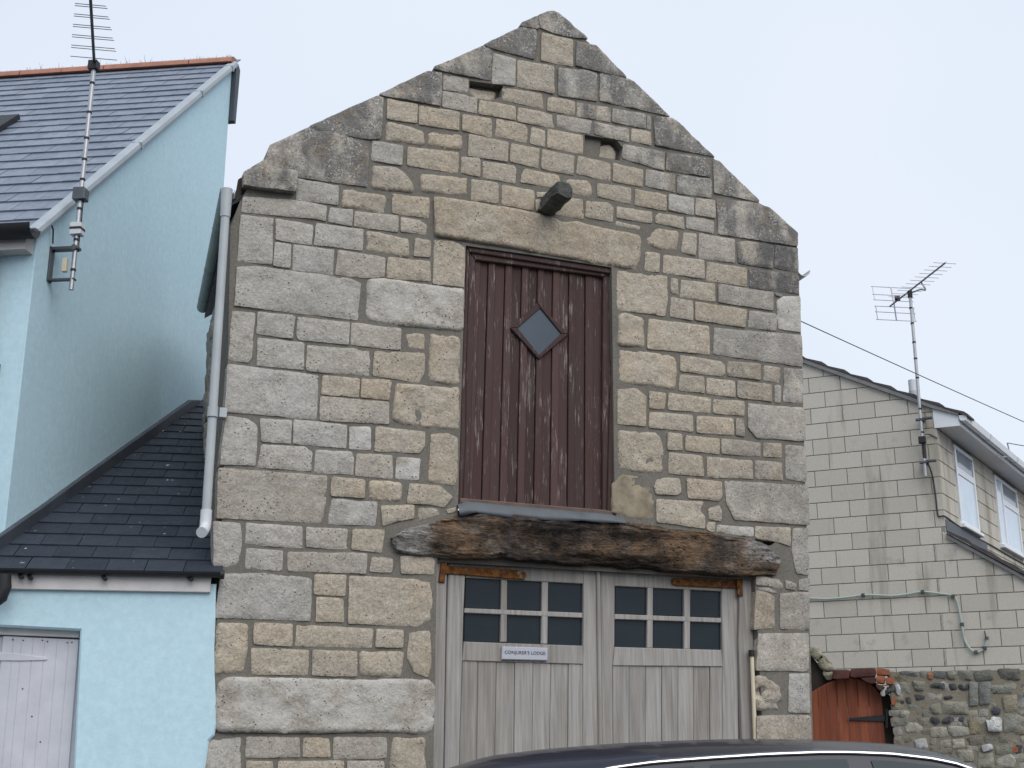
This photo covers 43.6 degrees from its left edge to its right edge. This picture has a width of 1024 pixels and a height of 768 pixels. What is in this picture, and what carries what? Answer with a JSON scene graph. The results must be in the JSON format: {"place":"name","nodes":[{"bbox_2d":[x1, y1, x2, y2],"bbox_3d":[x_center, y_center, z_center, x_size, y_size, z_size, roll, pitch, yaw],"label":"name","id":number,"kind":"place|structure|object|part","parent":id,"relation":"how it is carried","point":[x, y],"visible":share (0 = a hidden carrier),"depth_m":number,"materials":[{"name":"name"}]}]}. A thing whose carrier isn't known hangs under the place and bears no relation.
{"place":"outdoors","nodes":[
{"label":"outdoors","id":0,"kind":"place"},
{"bbox_2d":[0,0,1023,509],"label":"sky","id":1,"kind":"structure","parent":0,"point":[888,134],"materials":[{"name":"white"}]},
{"label":"road","id":2,"kind":"structure","parent":0,"visible":0},
{"bbox_2d":[450,739,976,767],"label":"parked car","id":3,"kind":"object","parent":2,"relation":"on","point":[755,753],"visible":1,"depth_m":5.24,"materials":[{"name":"black paint"}]},
{"bbox_3d":[0.438,1.745,5.025,0.634,0.470,0.186,0,-16,0],"label":"side window","id":4,"kind":"part","parent":3,"relation":"part of","materials":[{"name":"grey glass"}]},
{"bbox_3d":[1.108,1.731,5.029,0.610,0.492,0.185,0,-16,0],"label":"side window","id":5,"kind":"part","parent":3,"relation":"part of","materials":[{"name":"grey glass"}]},
{"bbox_3d":[1.676,1.733,5.029,0.443,0.491,0.185,0,-16,0],"label":"side window","id":6,"kind":"part","parent":3,"relation":"part of","materials":[{"name":"grey glass"}]},
{"bbox_2d":[802,356,1023,738],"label":"block house","id":7,"kind":"structure","parent":2,"relation":"on","point":[877,525],"depth_m":17.02,"materials":[{"name":"concrete"}]},
{"bbox_2d":[810,590,988,653],"bbox_3d":[4.949,3.105,16.584,2.276,0.825,0.052,-7,-18,24],"label":"garden hose","id":8,"kind":"object","parent":7,"relation":"attached to","point":[961,624],"visible":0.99,"depth_m":16.45,"materials":[{"name":"rubber"}]},
{"bbox_2d":[871,262,1023,563],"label":"yagi aerial","id":9,"kind":"object","parent":7,"relation":"attached to","point":[921,437],"visible":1,"depth_m":17.18,"materials":[{"name":"metal"}]},
{"bbox_2d":[952,444,983,537],"bbox_3d":[6.334,1.504,17.878,0.150,1.150,1.080,-10,-19,31],"label":"window","id":10,"kind":"structure","parent":7,"relation":"in","point":[967,502],"depth_m":17.83,"materials":[{"name":"white plastic"}]},
{"bbox_2d":[993,474,1023,559],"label":"window","id":11,"kind":"structure","parent":7,"relation":"in","point":[1010,535],"depth_m":19.89,"materials":[{"name":"white plastic"}]},
{"bbox_2d":[997,443,1023,457],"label":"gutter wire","id":12,"kind":"object","parent":7,"relation":"attached to","point":[1009,449],"visible":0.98,"depth_m":19.00,"materials":[{"name":"metal"}]},
{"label":"pavement","id":13,"kind":"structure","parent":0,"visible":0},
{"bbox_2d":[0,399,224,767],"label":"lean to","id":14,"kind":"object","parent":13,"relation":"on","point":[107,562],"visible":0.76,"depth_m":8.05,"materials":[{"name":"paint"}]},
{"bbox_2d":[0,636,79,767],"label":"door","id":15,"kind":"structure","parent":14,"relation":"in","point":[39,676],"depth_m":7.93,"materials":[{"name":"wood"}]},
{"bbox_2d":[0,55,240,639],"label":"blue house","id":16,"kind":"structure","parent":13,"relation":"on","point":[103,359],"depth_m":10.49,"materials":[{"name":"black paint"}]},
{"bbox_2d":[0,114,19,131],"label":"roof window","id":17,"kind":"structure","parent":16,"relation":"in","point":[6,121],"depth_m":11.61,"materials":[{"name":"black plastic"}]},
{"bbox_2d":[46,0,115,290],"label":"roof aerial","id":18,"kind":"object","parent":16,"relation":"attached to","point":[80,195],"visible":1,"depth_m":9.16,"materials":[{"name":"metal"}]},
{"bbox_2d":[196,11,812,767],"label":"stone building","id":19,"kind":"structure","parent":13,"relation":"on","point":[524,297],"depth_m":9.34,"materials":[{"name":"stone"}]},
{"bbox_2d":[443,564,597,767],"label":"garage door","id":20,"kind":"structure","parent":19,"relation":"in","point":[493,705],"depth_m":8.96,"materials":[{"name":"grey wood"}]},
{"bbox_2d":[501,646,547,660],"bbox_3d":[0.089,1.887,8.960,0.350,0.090,0.022,6,-17,-21],"label":"name sign","id":21,"kind":"object","parent":20,"relation":"attached to","point":[524,653],"visible":1,"depth_m":8.95,"materials":[{"name":"white plastic"}]},
{"bbox_2d":[458,247,612,513],"bbox_3d":[0.203,-0.011,9.545,1.282,1.964,0.128,6,-17,-21],"label":"loft door","id":22,"kind":"structure","parent":19,"relation":"in","point":[536,425],"depth_m":9.54,"materials":[{"name":"red paint"}]},
{"bbox_2d":[600,572,737,743],"bbox_3d":[1.171,2.077,9.396,1.186,1.484,0.055,6,-17,-21],"label":"garage door","id":23,"kind":"structure","parent":19,"relation":"in","point":[669,651],"depth_m":9.39,"materials":[{"name":"grey wood"}]},
{"bbox_2d":[748,650,755,738],"bbox_3d":[1.781,3.019,9.264,0.064,2.153,0.046,6,-17,-21],"label":"capped pipe","id":24,"kind":"object","parent":19,"relation":"attached to","point":[752,671],"visible":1,"depth_m":9.47,"materials":[{"name":"beige plastic"}]},
{"bbox_2d":[801,321,1023,421],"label":"overhead wire","id":25,"kind":"object","parent":19,"relation":"attached to","point":[907,369],"visible":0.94,"depth_m":12.67,"materials":[{"name":"grey metal"}]},
{"bbox_2d":[810,646,1023,767],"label":"rubble wall","id":26,"kind":"structure","parent":13,"relation":"on","point":[974,718],"depth_m":11.46,"materials":[{"name":"stone"}]},
{"bbox_2d":[811,657,893,743],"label":"arched gate","id":27,"kind":"structure","parent":26,"relation":"attached to","point":[834,699],"depth_m":11.86,"materials":[{"name":"brown wood"}]}
]}

